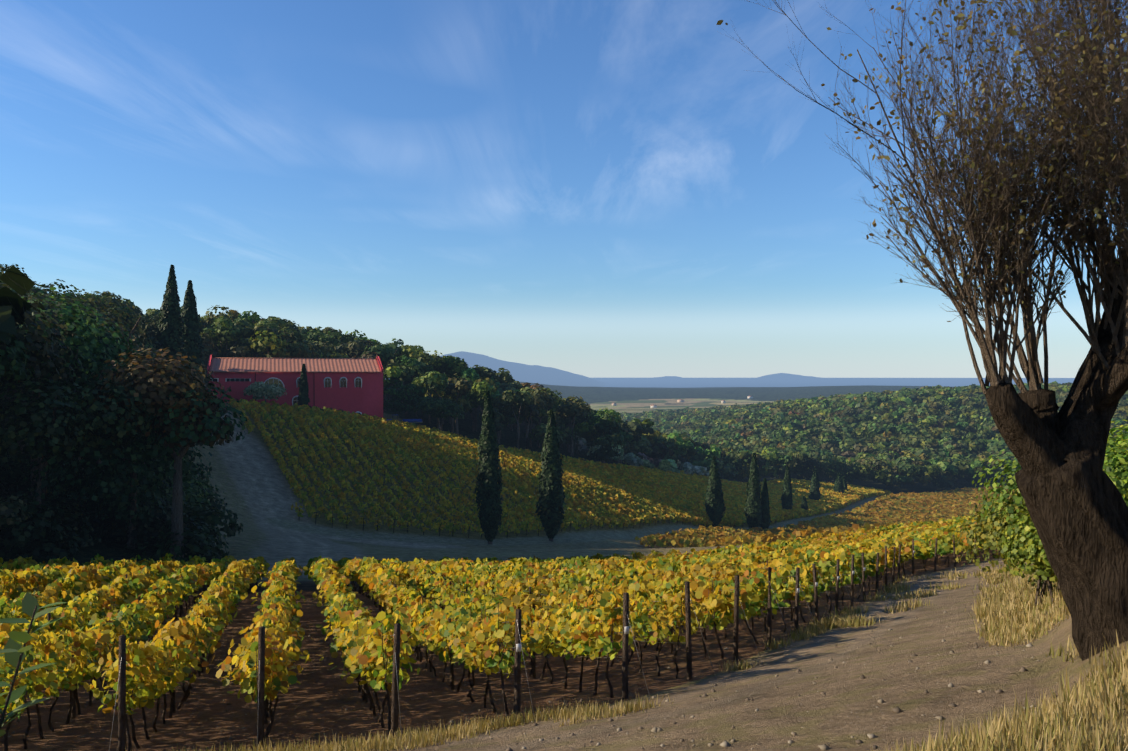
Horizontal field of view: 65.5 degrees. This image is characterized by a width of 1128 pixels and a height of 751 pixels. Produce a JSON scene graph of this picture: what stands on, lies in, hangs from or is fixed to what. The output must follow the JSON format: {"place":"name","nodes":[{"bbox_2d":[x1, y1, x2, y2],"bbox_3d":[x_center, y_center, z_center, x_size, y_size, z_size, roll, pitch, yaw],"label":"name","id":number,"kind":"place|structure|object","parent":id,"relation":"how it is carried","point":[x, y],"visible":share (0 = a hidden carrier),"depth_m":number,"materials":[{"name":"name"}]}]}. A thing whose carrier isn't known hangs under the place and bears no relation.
{"place":"outdoors","nodes":[
{"label":"outdoors","id":0,"kind":"place"},
{"bbox_2d":[0,351,1127,750],"bbox_3d":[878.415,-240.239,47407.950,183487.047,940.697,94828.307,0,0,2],"label":"ground","id":1,"kind":"structure","parent":0,"point":[252,485],"depth_m":17.43,"materials":[{"name":"brown soil"}]},
{"bbox_2d":[0,592,66,736],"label":"oleander shrub","id":2,"kind":"object","parent":1,"relation":"on","point":[12,650],"depth_m":3.36,"materials":[{"name":"green plant"}]},
{"bbox_2d":[0,391,196,562],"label":"bushes","id":3,"kind":"object","parent":1,"relation":"on","point":[52,524],"visible":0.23,"depth_m":61.90,"materials":[{"name":"green plant"}]},
{"bbox_2d":[0,317,230,558],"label":"tree trunks","id":4,"kind":"object","parent":1,"relation":"on","point":[177,511],"visible":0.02,"depth_m":62.78,"materials":[{"name":"brown plant"}]},
{"bbox_2d":[0,264,246,506],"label":"forest tree crowns","id":5,"kind":"object","parent":4,"relation":"attached to","point":[137,386],"visible":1,"depth_m":61.19,"materials":[{"name":"green plant"}]},
{"bbox_2d":[98,463,242,562],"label":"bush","id":6,"kind":"object","parent":1,"relation":"on","point":[198,534],"visible":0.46,"depth_m":65.79,"materials":[{"name":"green plant"}]},
{"bbox_2d":[243,381,286,401],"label":"olive tree","id":7,"kind":"object","parent":1,"relation":"on","point":[266,390],"depth_m":186.34,"materials":[{"name":"green plant"}]},
{"bbox_2d":[207,355,382,417],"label":"winery building walls","id":8,"kind":"structure","parent":1,"relation":"on","point":[367,398],"depth_m":197.14,"materials":[{"name":"red paint"}]},
{"bbox_2d":[265,379,283,392],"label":"arched window","id":9,"kind":"structure","parent":8,"relation":"in","point":[270,381],"depth_m":194.05,"materials":[{"name":"grey glass"}]},
{"bbox_2d":[210,378,360,414],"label":"windows","id":10,"kind":"structure","parent":8,"relation":"in","point":[342,382],"depth_m":197.50,"materials":[{"name":"black glass"}]},
{"bbox_2d":[210,377,361,413],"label":"window frames","id":11,"kind":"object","parent":8,"relation":"attached to","point":[273,378],"depth_m":195.13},
{"bbox_2d":[209,357,380,371],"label":"winery roof tiles","id":12,"kind":"object","parent":8,"relation":"on","point":[294,364],"visible":0.96,"depth_m":199.32,"materials":[{"name":"tile"}]},
{"bbox_2d":[387,415,421,426],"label":"tractor with trailer","id":13,"kind":"object","parent":1,"relation":"on","point":[415,421],"visible":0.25,"depth_m":198.98,"materials":[{"name":"paint"}]},
{"bbox_2d":[383,382,465,429],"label":"umbrella pine tree","id":14,"kind":"object","parent":1,"relation":"on","point":[436,407],"depth_m":208.05,"materials":[{"name":"green plant"}]},
{"bbox_2d":[202,321,657,467],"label":"tree trunks","id":15,"kind":"object","parent":1,"relation":"on","point":[528,426],"visible":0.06,"depth_m":234.13,"materials":[{"name":"brown plant"}]},
{"bbox_2d":[55,291,1127,488],"bbox_3d":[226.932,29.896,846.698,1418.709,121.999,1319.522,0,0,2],"label":"forest","id":16,"kind":"object","parent":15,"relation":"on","point":[808,432],"visible":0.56,"depth_m":445.65,"materials":[{"name":"green plant"}]},
{"bbox_2d":[0,562,870,750],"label":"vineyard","id":17,"kind":"object","parent":1,"relation":"on","point":[539,630],"visible":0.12,"depth_m":14.56,"materials":[{"name":"brown wood"}]},
{"bbox_2d":[3,531,993,750],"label":"vine trunks","id":18,"kind":"object","parent":1,"relation":"on","point":[264,707],"visible":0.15,"depth_m":15.15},
{"bbox_2d":[516,551,914,651],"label":"vineyard posts","id":19,"kind":"object","parent":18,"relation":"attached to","point":[626,631],"visible":0.94,"depth_m":13.04,"materials":[{"name":"brown wood"}]},
{"bbox_2d":[155,264,847,543],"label":"cypress tree","id":20,"kind":"object","parent":1,"relation":"on","point":[179,332],"depth_m":150.49,"materials":[{"name":"green plant"}]},
{"bbox_2d":[0,510,1014,720],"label":"grapevines","id":21,"kind":"object","parent":1,"relation":"on","point":[175,660],"visible":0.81,"depth_m":21.63,"materials":[{"name":"yellow plant"}]},
{"bbox_2d":[8,602,1104,750],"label":"track pebbles","id":22,"kind":"object","parent":1,"relation":"on","point":[725,743],"visible":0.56,"depth_m":9.03,"materials":[{"name":"beige stone"}]},
{"bbox_2d":[228,397,890,535],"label":"hillside vineyard","id":23,"kind":"object","parent":1,"relation":"on","point":[654,493],"visible":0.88,"depth_m":171.57,"materials":[{"name":"green plant"}]},
{"bbox_2d":[299,508,823,537],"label":"vineyard posts","id":24,"kind":"object","parent":1,"relation":"on","point":[527,524],"visible":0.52,"depth_m":137.43,"materials":[{"name":"brown wood"}]},
{"bbox_2d":[125,563,1127,750],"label":"dry grass tufts","id":25,"kind":"object","parent":1,"relation":"on","point":[1094,695],"depth_m":10.42,"materials":[{"name":"beige plant"}]},
{"bbox_2d":[561,433,709,475],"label":"olive tree","id":26,"kind":"object","parent":1,"relation":"on","point":[632,459],"depth_m":280.57,"materials":[{"name":"green plant"}]},
{"bbox_2d":[612,396,752,407],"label":"distant houses","id":27,"kind":"structure","parent":1,"relation":"on","point":[681,400],"depth_m":2336.77,"materials":[{"name":"paint"}]},
{"bbox_2d":[634,485,1017,547],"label":"vineyard","id":28,"kind":"object","parent":1,"relation":"on","point":[892,509],"visible":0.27,"depth_m":277.49,"materials":[{"name":"yellow plant"}]},
{"bbox_2d":[724,0,1127,660],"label":"old tree","id":29,"kind":"object","parent":1,"relation":"on","point":[1111,273],"depth_m":6.89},
{"bbox_2d":[716,0,1127,324],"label":"tree leaves","id":30,"kind":"object","parent":29,"relation":"attached to","point":[1018,68],"visible":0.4,"depth_m":6.81,"materials":[{"name":"brown plant"}]},
{"bbox_2d":[953,419,1127,605],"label":"hedge bush","id":31,"kind":"object","parent":1,"relation":"on","point":[1013,535],"depth_m":12.10,"materials":[{"name":"green plant"}]},
{"bbox_2d":[0,0,1127,377],"label":"sky","id":32,"kind":"structure","parent":0,"point":[588,188],"materials":[{"name":"blue"}]}
]}

